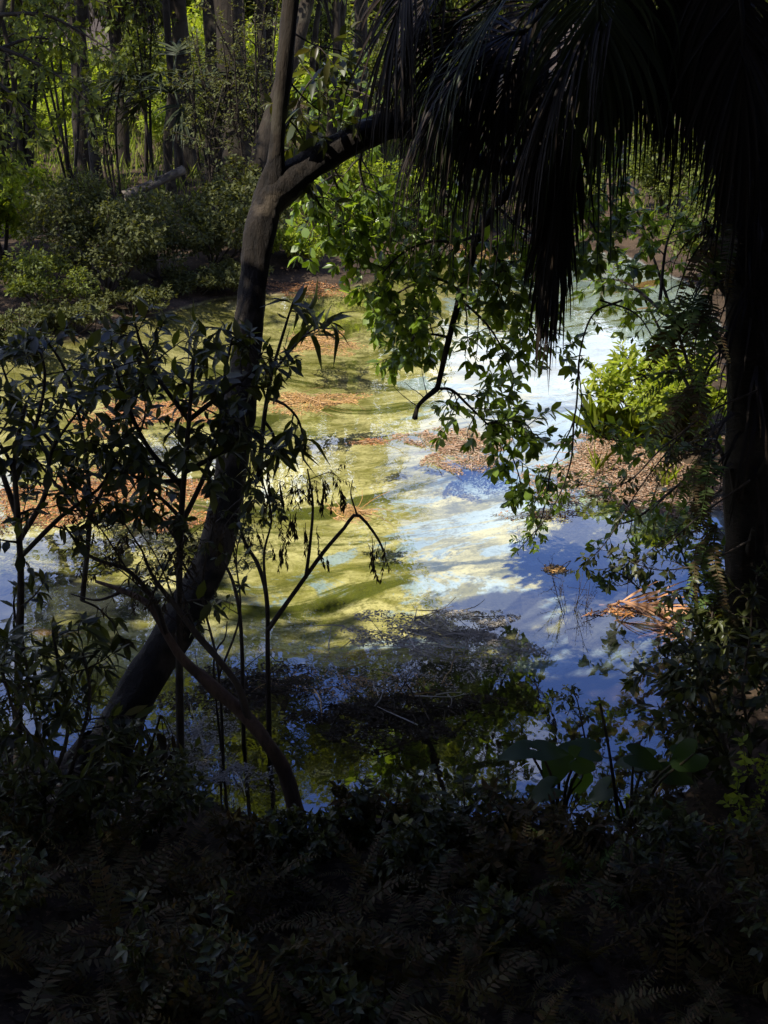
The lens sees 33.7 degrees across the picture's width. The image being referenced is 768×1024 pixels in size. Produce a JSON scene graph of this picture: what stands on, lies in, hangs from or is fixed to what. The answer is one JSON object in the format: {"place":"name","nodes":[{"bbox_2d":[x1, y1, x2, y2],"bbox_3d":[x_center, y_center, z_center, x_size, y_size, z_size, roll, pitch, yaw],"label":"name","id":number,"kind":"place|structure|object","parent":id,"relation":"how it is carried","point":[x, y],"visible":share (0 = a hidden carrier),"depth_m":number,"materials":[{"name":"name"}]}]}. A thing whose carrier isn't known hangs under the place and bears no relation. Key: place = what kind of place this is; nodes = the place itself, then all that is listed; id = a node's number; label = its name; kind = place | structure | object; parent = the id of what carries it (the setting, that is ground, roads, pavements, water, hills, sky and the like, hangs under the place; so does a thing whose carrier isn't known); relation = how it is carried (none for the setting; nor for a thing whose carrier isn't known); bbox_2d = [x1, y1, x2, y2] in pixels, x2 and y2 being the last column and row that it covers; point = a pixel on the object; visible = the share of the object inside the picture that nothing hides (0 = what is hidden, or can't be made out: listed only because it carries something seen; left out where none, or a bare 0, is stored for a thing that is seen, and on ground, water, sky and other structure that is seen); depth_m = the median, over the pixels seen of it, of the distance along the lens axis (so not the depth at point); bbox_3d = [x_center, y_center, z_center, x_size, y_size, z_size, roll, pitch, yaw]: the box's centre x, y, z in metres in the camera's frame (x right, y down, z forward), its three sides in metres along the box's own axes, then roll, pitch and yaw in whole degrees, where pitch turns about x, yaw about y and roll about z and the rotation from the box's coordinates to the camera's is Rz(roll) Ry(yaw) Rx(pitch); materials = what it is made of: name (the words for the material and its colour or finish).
{"place":"outdoors","nodes":[
{"label":"outdoors","id":0,"kind":"place"},
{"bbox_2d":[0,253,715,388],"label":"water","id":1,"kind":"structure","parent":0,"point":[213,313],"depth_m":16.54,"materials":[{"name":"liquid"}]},
{"bbox_2d":[0,466,209,536],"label":"leaf mat","id":2,"kind":"object","parent":1,"relation":"on","point":[46,517],"visible":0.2,"depth_m":10.79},
{"bbox_2d":[158,652,344,716],"bbox_3d":[-0.890,1.054,7.966,1.232,0.195,0.670,-7,23,-16],"label":"leaf mat","id":3,"kind":"object","parent":1,"relation":"on","point":[225,683],"visible":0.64,"depth_m":7.95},
{"bbox_2d":[283,667,508,753],"bbox_3d":[0.107,1.182,7.643,1.253,0.198,0.796,-15,26,-32],"label":"leaf mat","id":4,"kind":"object","parent":1,"relation":"on","point":[411,714],"visible":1,"depth_m":7.61,"materials":[{"name":"plant"}]},
{"bbox_2d":[316,597,549,679],"bbox_3d":[0.281,0.814,8.536,1.647,0.201,1.021,0,22,0],"label":"debris mat","id":5,"kind":"object","parent":1,"relation":"on","point":[470,633],"visible":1,"depth_m":8.57,"materials":[{"name":"plant"}]},
{"bbox_2d":[389,426,513,475],"bbox_3d":[0.666,-0.589,12.161,1.233,0.223,1.437,0,22,0],"label":"leaf mat","id":6,"kind":"object","parent":1,"relation":"on","point":[455,447],"visible":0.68,"depth_m":12.09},
{"bbox_2d":[514,434,723,520],"bbox_3d":[2.454,-0.331,11.387,2.441,0.284,1.993,6,23,16],"label":"leaf mat","id":7,"kind":"object","parent":1,"relation":"on","point":[643,491],"visible":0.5,"depth_m":11.33,"materials":[{"name":"plant"}]},
{"bbox_2d":[0,7,767,1023],"bbox_3d":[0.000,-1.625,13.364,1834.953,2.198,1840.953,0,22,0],"label":"ground","id":8,"kind":"structure","parent":0,"point":[446,537],"depth_m":9.77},
{"bbox_2d":[0,0,48,238],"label":"slender tree","id":9,"kind":"object","parent":8,"relation":"on","point":[7,33],"visible":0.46,"depth_m":18.82,"materials":[{"name":"green plant"}]},
{"bbox_2d":[0,831,51,937],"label":"bank shrub","id":10,"kind":"object","parent":8,"relation":"on","point":[11,907],"visible":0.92,"depth_m":5.11,"materials":[{"name":"green plant"}]},
{"bbox_2d":[0,132,66,261],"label":"bush","id":11,"kind":"object","parent":8,"relation":"on","point":[8,210],"visible":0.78,"depth_m":18.22,"materials":[{"name":"green plant"}]},
{"bbox_2d":[0,746,79,856],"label":"bank shrub","id":12,"kind":"object","parent":8,"relation":"on","point":[26,810],"visible":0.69,"depth_m":5.96,"materials":[{"name":"green plant"}]},
{"bbox_2d":[0,0,80,199],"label":"slender tree","id":13,"kind":"object","parent":8,"relation":"on","point":[25,126],"visible":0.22,"depth_m":20.86,"materials":[{"name":"green plant"}]},
{"bbox_2d":[0,242,100,309],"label":"bush","id":14,"kind":"object","parent":8,"relation":"on","point":[20,286],"visible":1,"depth_m":16.33,"materials":[{"name":"green plant"}]},
{"bbox_2d":[16,0,99,191],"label":"slender tree","id":15,"kind":"object","parent":8,"relation":"on","point":[64,58],"visible":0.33,"depth_m":22.88,"materials":[{"name":"green plant"}]},
{"bbox_2d":[21,293,113,333],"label":"bush","id":16,"kind":"object","parent":8,"relation":"on","point":[69,311],"visible":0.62,"depth_m":16.02,"materials":[{"name":"green plant"}]},
{"bbox_2d":[0,0,138,191],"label":"leafy tree","id":17,"kind":"object","parent":8,"relation":"on","point":[44,68],"visible":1,"depth_m":16.61,"materials":[{"name":"green plant"}]},
{"bbox_2d":[0,308,142,778],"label":"evergreen shrub","id":18,"kind":"object","parent":8,"relation":"on","point":[16,464],"visible":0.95,"depth_m":5.96,"materials":[{"name":"green plant"}]},
{"bbox_2d":[0,745,158,846],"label":"bank shrub","id":19,"kind":"object","parent":8,"relation":"on","point":[102,809],"visible":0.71,"depth_m":6.07,"materials":[{"name":"green plant"}]},
{"bbox_2d":[0,611,168,826],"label":"evergreen shrub","id":20,"kind":"object","parent":8,"relation":"on","point":[63,716],"visible":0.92,"depth_m":6.04,"materials":[{"name":"green plant"}]},
{"bbox_2d":[0,906,172,1022],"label":"sword fern","id":21,"kind":"object","parent":8,"relation":"on","point":[78,954],"visible":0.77,"depth_m":4.92,"materials":[{"name":"green plant"}]},
{"bbox_2d":[0,920,177,1023],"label":"sword fern","id":22,"kind":"object","parent":8,"relation":"on","point":[66,983],"visible":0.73,"depth_m":4.86,"materials":[{"name":"green plant"}]},
{"bbox_2d":[6,145,175,296],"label":"bush","id":23,"kind":"object","parent":8,"relation":"on","point":[122,220],"visible":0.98,"depth_m":17.06,"materials":[{"name":"green plant"}]},
{"bbox_2d":[19,952,174,1023],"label":"sword fern","id":24,"kind":"object","parent":8,"relation":"on","point":[47,995],"visible":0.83,"depth_m":4.66,"materials":[{"name":"green plant"}]},
{"bbox_2d":[0,304,197,600],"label":"evergreen shrub","id":25,"kind":"object","parent":8,"relation":"on","point":[123,343],"visible":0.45,"depth_m":7.09,"materials":[{"name":"green plant"}]},
{"bbox_2d":[16,832,192,956],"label":"sword fern","id":26,"kind":"object","parent":8,"relation":"on","point":[130,885],"visible":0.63,"depth_m":5.52,"materials":[{"name":"green plant"}]},
{"bbox_2d":[0,826,211,1006],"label":"sword fern","id":27,"kind":"object","parent":8,"relation":"on","point":[107,879],"visible":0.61,"depth_m":5.22,"materials":[{"name":"green plant"}]},
{"bbox_2d":[67,50,147,205],"bbox_3d":[-4.579,-6.276,21.124,1.422,2.725,1.392,-6,23,-13],"label":"slender tree","id":28,"kind":"object","parent":8,"relation":"on","point":[103,131],"visible":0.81,"depth_m":21.11,"materials":[{"name":"green plant"}]},
{"bbox_2d":[36,785,191,880],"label":"sword fern","id":29,"kind":"object","parent":8,"relation":"on","point":[115,833],"visible":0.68,"depth_m":6.02,"materials":[{"name":"green plant"}]},
{"bbox_2d":[48,0,186,169],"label":"palm tree","id":30,"kind":"object","parent":8,"relation":"on","point":[115,37],"visible":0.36,"depth_m":25.74,"materials":[{"name":"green plant"}]},
{"bbox_2d":[81,273,177,311],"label":"bush","id":31,"kind":"object","parent":8,"relation":"on","point":[149,294],"visible":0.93,"depth_m":17.02,"materials":[{"name":"green plant"}]},
{"bbox_2d":[106,0,177,172],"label":"slender tree","id":32,"kind":"object","parent":8,"relation":"on","point":[145,36],"visible":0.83,"depth_m":24.83,"materials":[{"name":"green plant"}]},
{"bbox_2d":[110,736,214,846],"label":"bank shrub","id":33,"kind":"object","parent":8,"relation":"on","point":[170,813],"visible":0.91,"depth_m":6.20,"materials":[{"name":"green plant"}]},
{"bbox_2d":[122,214,203,279],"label":"bush","id":34,"kind":"object","parent":8,"relation":"on","point":[148,263],"visible":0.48,"depth_m":18.12,"materials":[{"name":"green plant"}]},
{"bbox_2d":[59,295,303,795],"bbox_3d":[-0.979,0.346,6.463,1.186,2.905,0.758,0,22,0],"label":"evergreen shrub","id":35,"kind":"object","parent":8,"relation":"on","point":[182,457],"visible":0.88,"depth_m":6.12,"materials":[{"name":"green plant"}]},
{"bbox_2d":[113,877,255,1023],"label":"bank shrub","id":36,"kind":"object","parent":8,"relation":"on","point":[199,934],"visible":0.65,"depth_m":4.77,"materials":[{"name":"green plant"}]},
{"bbox_2d":[62,484,307,827],"bbox_3d":[-1.053,0.822,6.335,1.276,1.946,0.481,7,23,17],"label":"bent sapling","id":37,"kind":"object","parent":8,"relation":"on","point":[239,709],"visible":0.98,"depth_m":6.29,"materials":[{"name":"green plant"}]},
{"bbox_2d":[170,0,199,177],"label":"palm tree","id":38,"kind":"object","parent":8,"relation":"on","point":[180,27],"visible":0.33,"depth_m":24.83,"materials":[{"name":"plant"}]},
{"bbox_2d":[138,844,232,931],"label":"bank shrub","id":39,"kind":"object","parent":8,"relation":"on","point":[172,876],"visible":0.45,"depth_m":5.54,"materials":[{"name":"green plant"}]},
{"bbox_2d":[76,38,297,210],"bbox_3d":[-3.403,-6.667,22.070,3.919,2.963,3.687,-6,23,-15],"label":"palm tree","id":40,"kind":"object","parent":8,"relation":"on","point":[170,107],"visible":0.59,"depth_m":21.91,"materials":[{"name":"green plant"}]},
{"bbox_2d":[79,897,296,1021],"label":"sword fern","id":41,"kind":"object","parent":8,"relation":"on","point":[161,975],"visible":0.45,"depth_m":4.90,"materials":[{"name":"green plant"}]},
{"bbox_2d":[137,900,245,1023],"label":"bank shrub","id":42,"kind":"object","parent":8,"relation":"on","point":[177,1003],"visible":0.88,"depth_m":4.72,"materials":[{"name":"green plant"}]},
{"bbox_2d":[160,261,240,295],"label":"bush","id":43,"kind":"object","parent":8,"relation":"on","point":[178,280],"visible":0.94,"depth_m":18.06,"materials":[{"name":"green plant"}]},
{"bbox_2d":[160,28,254,211],"bbox_3d":[-2.844,-6.171,20.699,1.589,3.239,1.788,0,22,0],"label":"slender tree","id":44,"kind":"object","parent":8,"relation":"on","point":[211,132],"visible":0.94,"depth_m":20.45,"materials":[{"name":"green plant"}]},
{"bbox_2d":[132,470,288,790],"bbox_3d":[-0.928,0.756,6.824,0.871,2.106,0.438,-2,22,-6],"label":"leafy sprig","id":45,"kind":"object","parent":8,"relation":"on","point":[237,527],"visible":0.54,"depth_m":6.59,"materials":[{"name":"green plant"}]},
{"bbox_2d":[142,849,278,952],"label":"bank shrub","id":46,"kind":"object","parent":8,"relation":"on","point":[245,887],"visible":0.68,"depth_m":5.45,"materials":[{"name":"green plant"}]},
{"bbox_2d":[141,180,290,268],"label":"bush","id":47,"kind":"object","parent":8,"relation":"on","point":[217,224],"visible":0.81,"depth_m":18.58,"materials":[{"name":"green plant"}]},
{"bbox_2d":[213,0,250,193],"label":"palm tree","id":48,"kind":"object","parent":8,"relation":"on","point":[225,5],"visible":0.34,"depth_m":22.00,"materials":[{"name":"plant"}]},
{"bbox_2d":[190,139,297,246],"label":"bush","id":49,"kind":"object","parent":8,"relation":"on","point":[221,184],"visible":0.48,"depth_m":19.45,"materials":[{"name":"green plant"}]},
{"bbox_2d":[181,849,315,960],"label":"sword fern","id":50,"kind":"object","parent":8,"relation":"on","point":[264,907],"visible":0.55,"depth_m":5.46,"materials":[{"name":"green plant"}]},
{"bbox_2d":[203,807,298,873],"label":"bank shrub","id":51,"kind":"object","parent":8,"relation":"on","point":[246,846],"visible":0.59,"depth_m":6.10,"materials":[{"name":"green plant"}]},
{"bbox_2d":[187,0,325,174],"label":"slender tree","id":52,"kind":"object","parent":8,"relation":"on","point":[254,107],"visible":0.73,"depth_m":20.21,"materials":[{"name":"green plant"}]},
{"bbox_2d":[216,911,299,1023],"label":"sword fern","id":53,"kind":"object","parent":8,"relation":"on","point":[257,992],"visible":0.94,"depth_m":4.63,"materials":[{"name":"green plant"}]},
{"bbox_2d":[147,910,373,1005],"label":"sword fern","id":54,"kind":"object","parent":8,"relation":"on","point":[297,945],"visible":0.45,"depth_m":5.17,"materials":[{"name":"green plant"}]},
{"bbox_2d":[184,279,355,487],"bbox_3d":[-0.565,-0.656,6.599,0.921,1.234,0.740,0,22,0],"label":"evergreen shrub","id":55,"kind":"object","parent":8,"relation":"on","point":[301,335],"visible":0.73,"depth_m":6.61,"materials":[{"name":"green plant"}]},
{"bbox_2d":[235,0,345,239],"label":"leaning tree","id":56,"kind":"object","parent":8,"relation":"on","point":[262,138],"visible":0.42,"depth_m":19.62,"materials":[{"name":"brown plant"}]},
{"bbox_2d":[252,804,338,896],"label":"bank shrub","id":57,"kind":"object","parent":8,"relation":"on","point":[291,828],"visible":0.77,"depth_m":5.99,"materials":[{"name":"green plant"}]},
{"bbox_2d":[206,450,391,784],"bbox_3d":[-0.463,0.674,7.077,1.013,2.140,0.344,0,22,0],"label":"withered shrub","id":58,"kind":"object","parent":8,"relation":"on","point":[292,525],"visible":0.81,"depth_m":6.88,"materials":[{"name":"green plant"}]},
{"bbox_2d":[262,934,393,1023],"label":"bank shrub","id":59,"kind":"object","parent":8,"relation":"on","point":[373,1009],"visible":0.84,"depth_m":4.76,"materials":[{"name":"green plant"}]},
{"bbox_2d":[272,916,394,1021],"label":"bank shrub","id":60,"kind":"object","parent":8,"relation":"on","point":[365,950],"visible":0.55,"depth_m":4.96,"materials":[{"name":"green plant"}]},
{"bbox_2d":[291,777,376,861],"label":"bank shrub","id":61,"kind":"object","parent":8,"relation":"on","point":[326,819],"visible":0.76,"depth_m":6.21,"materials":[{"name":"green plant"}]},
{"bbox_2d":[283,825,427,954],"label":"sword fern","id":62,"kind":"object","parent":8,"relation":"on","point":[358,886],"visible":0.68,"depth_m":5.59,"materials":[{"name":"green plant"}]},
{"bbox_2d":[5,105,711,238],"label":"grass","id":63,"kind":"structure","parent":8,"relation":"on","point":[132,148],"depth_m":26.24,"materials":[{"name":"plant"}]},
{"bbox_2d":[62,0,670,777],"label":"leaning tree","id":64,"kind":"object","parent":8,"relation":"on","point":[288,178],"visible":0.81,"depth_m":8.29,"materials":[{"name":"green plant"}]},
{"bbox_2d":[509,299,671,556],"bbox_3d":[1.427,-0.590,8.743,1.115,1.787,0.677,0,22,0],"label":"climbing vine","id":65,"kind":"object","parent":64,"relation":"attached to","point":[563,445],"visible":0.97,"depth_m":8.75,"materials":[{"name":"green plant"}]},
{"bbox_2d":[252,874,491,1023],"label":"sword fern","id":66,"kind":"object","parent":8,"relation":"on","point":[411,972],"visible":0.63,"depth_m":5.05,"materials":[{"name":"green plant"}]},
{"bbox_2d":[329,779,425,847],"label":"bank shrub","id":67,"kind":"object","parent":8,"relation":"on","point":[369,808],"visible":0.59,"depth_m":6.25,"materials":[{"name":"green plant"}]},
{"bbox_2d":[367,814,455,893],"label":"bank shrub","id":68,"kind":"object","parent":8,"relation":"on","point":[394,844],"visible":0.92,"depth_m":5.79,"materials":[{"name":"green plant"}]},
{"bbox_2d":[342,845,495,979],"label":"sword fern","id":69,"kind":"object","parent":8,"relation":"on","point":[374,923],"visible":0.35,"depth_m":5.46,"materials":[{"name":"green plant"}]},
{"bbox_2d":[377,780,471,848],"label":"bank shrub","id":70,"kind":"object","parent":8,"relation":"on","point":[443,824],"visible":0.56,"depth_m":6.17,"materials":[{"name":"green plant"}]},
{"bbox_2d":[352,928,542,1023],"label":"sword fern","id":71,"kind":"object","parent":8,"relation":"on","point":[421,1016],"visible":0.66,"depth_m":4.78,"materials":[{"name":"green plant"}]},
{"bbox_2d":[363,865,538,1023],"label":"sword fern","id":72,"kind":"object","parent":8,"relation":"on","point":[410,945],"visible":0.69,"depth_m":5.04,"materials":[{"name":"green plant"}]},
{"bbox_2d":[409,764,528,846],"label":"bank shrub","id":73,"kind":"object","parent":8,"relation":"on","point":[468,809],"visible":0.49,"depth_m":6.21,"materials":[{"name":"green plant"}]},
{"bbox_2d":[397,875,586,993],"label":"sword fern","id":74,"kind":"object","parent":8,"relation":"on","point":[520,946],"visible":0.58,"depth_m":5.24,"materials":[{"name":"green plant"}]},
{"bbox_2d":[430,872,564,969],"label":"bank shrub","id":75,"kind":"object","parent":8,"relation":"on","point":[482,884],"visible":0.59,"depth_m":5.22,"materials":[{"name":"green plant"}]},
{"bbox_2d":[452,823,544,890],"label":"bank shrub","id":76,"kind":"object","parent":8,"relation":"on","point":[489,868],"visible":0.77,"depth_m":5.75,"materials":[{"name":"green plant"}]},
{"bbox_2d":[425,924,596,1023],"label":"sword fern","id":77,"kind":"object","parent":8,"relation":"on","point":[563,1009],"visible":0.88,"depth_m":4.89,"materials":[{"name":"green plant"}]},
{"bbox_2d":[466,775,569,856],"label":"bank shrub","id":78,"kind":"object","parent":8,"relation":"on","point":[511,824],"visible":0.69,"depth_m":6.04,"materials":[{"name":"green plant"}]},
{"bbox_2d":[496,738,602,830],"bbox_3d":[0.812,1.461,6.440,0.465,0.884,0.460,-16,27,-35],"label":"elephant ear","id":79,"kind":"object","parent":8,"relation":"on","point":[560,762],"visible":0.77,"depth_m":6.32},
{"bbox_2d":[339,0,767,651],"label":"cabbage palm","id":80,"kind":"object","parent":8,"relation":"on","point":[703,80],"visible":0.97,"depth_m":7.10,"materials":[{"name":"green plant"}]},
{"bbox_2d":[605,367,712,484],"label":"hanging fern","id":81,"kind":"object","parent":80,"relation":"hanging from","point":[684,401],"visible":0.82,"depth_m":7.65,"materials":[{"name":"green plant"}]},
{"bbox_2d":[564,389,757,594],"bbox_3d":[1.660,-0.092,7.744,1.163,1.376,0.508,7,23,17],"label":"climbing vine","id":82,"kind":"object","parent":80,"relation":"attached to","point":[639,574],"visible":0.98,"depth_m":7.80,"materials":[{"name":"green plant"}]},
{"bbox_2d":[620,519,729,610],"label":"hanging fern","id":83,"kind":"object","parent":80,"relation":"hanging from","point":[704,546],"visible":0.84,"depth_m":7.90,"materials":[{"name":"green plant"}]},
{"bbox_2d":[633,441,726,556],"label":"hanging fern","id":84,"kind":"object","parent":80,"relation":"hanging from","point":[703,478],"visible":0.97,"depth_m":7.76,"materials":[{"name":"green plant"}]},
{"bbox_2d":[632,293,730,423],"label":"hanging fern","id":85,"kind":"object","parent":80,"relation":"hanging from","point":[677,331],"visible":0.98,"depth_m":7.36,"materials":[{"name":"green plant"}]},
{"bbox_2d":[634,222,742,316],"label":"hanging fern","id":86,"kind":"object","parent":80,"relation":"hanging from","point":[725,255],"visible":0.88,"depth_m":7.33,"materials":[{"name":"green plant"}]},
{"bbox_2d":[531,809,639,876],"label":"bank shrub","id":87,"kind":"object","parent":8,"relation":"on","point":[592,829],"visible":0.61,"depth_m":5.82,"materials":[{"name":"green plant"}]},
{"bbox_2d":[475,836,709,983],"bbox_3d":[0.815,1.679,5.222,0.995,0.405,0.638,0,22,0],"label":"sword fern","id":88,"kind":"object","parent":8,"relation":"on","point":[536,909],"visible":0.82,"depth_m":5.20,"materials":[{"name":"green plant"}]},
{"bbox_2d":[523,960,693,1023],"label":"sword fern","id":89,"kind":"object","parent":8,"relation":"on","point":[642,1002],"visible":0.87,"depth_m":4.74,"materials":[{"name":"green plant"}]},
{"bbox_2d":[533,814,711,920],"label":"sword fern","id":90,"kind":"object","parent":8,"relation":"on","point":[595,868],"visible":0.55,"depth_m":5.51,"materials":[{"name":"green plant"}]},
{"bbox_2d":[587,738,708,833],"bbox_3d":[1.409,1.456,6.551,0.637,0.951,0.345,19,28,38],"label":"elephant ear","id":91,"kind":"object","parent":8,"relation":"on","point":[641,759],"visible":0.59,"depth_m":6.49},
{"bbox_2d":[571,182,726,567],"bbox_3d":[2.125,-0.891,9.721,1.253,3.350,1.222,-8,23,-19],"label":"evergreen shrub","id":92,"kind":"object","parent":8,"relation":"on","point":[627,301],"visible":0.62,"depth_m":9.56,"materials":[{"name":"green plant"}]},
{"bbox_2d":[581,339,726,439],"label":"sunlit bush","id":93,"kind":"object","parent":8,"relation":"on","point":[612,376],"visible":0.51,"depth_m":11.99,"materials":[{"name":"green plant"}]},
{"bbox_2d":[602,776,706,886],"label":"bank shrub","id":94,"kind":"object","parent":8,"relation":"on","point":[659,835],"visible":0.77,"depth_m":5.72,"materials":[{"name":"green plant"}]},
{"bbox_2d":[562,861,766,1023],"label":"sword fern","id":95,"kind":"object","parent":8,"relation":"on","point":[706,972],"visible":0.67,"depth_m":4.95,"materials":[{"name":"green plant"}]},
{"bbox_2d":[623,118,714,211],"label":"bush","id":96,"kind":"object","parent":8,"relation":"on","point":[660,193],"visible":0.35,"depth_m":22.78,"materials":[{"name":"green plant"}]},
{"bbox_2d":[613,896,767,1022],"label":"sword fern","id":97,"kind":"object","parent":8,"relation":"on","point":[762,980],"visible":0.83,"depth_m":4.94,"materials":[{"name":"green plant"}]},
{"bbox_2d":[619,619,767,795],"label":"evergreen shrub","id":98,"kind":"object","parent":8,"relation":"on","point":[752,659],"visible":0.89,"depth_m":6.47,"materials":[{"name":"green plant"}]},
{"bbox_2d":[652,798,767,888],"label":"bank shrub","id":99,"kind":"object","parent":8,"relation":"on","point":[694,822],"visible":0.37,"depth_m":5.69,"materials":[{"name":"green plant"}]},
{"bbox_2d":[653,560,767,690],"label":"evergreen shrub","id":100,"kind":"object","parent":8,"relation":"on","point":[717,625],"visible":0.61,"depth_m":8.03,"materials":[{"name":"green plant"}]},
{"bbox_2d":[709,733,767,839],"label":"shrub","id":101,"kind":"object","parent":8,"relation":"on","point":[733,796],"visible":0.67,"depth_m":6.10,"materials":[{"name":"green plant"}]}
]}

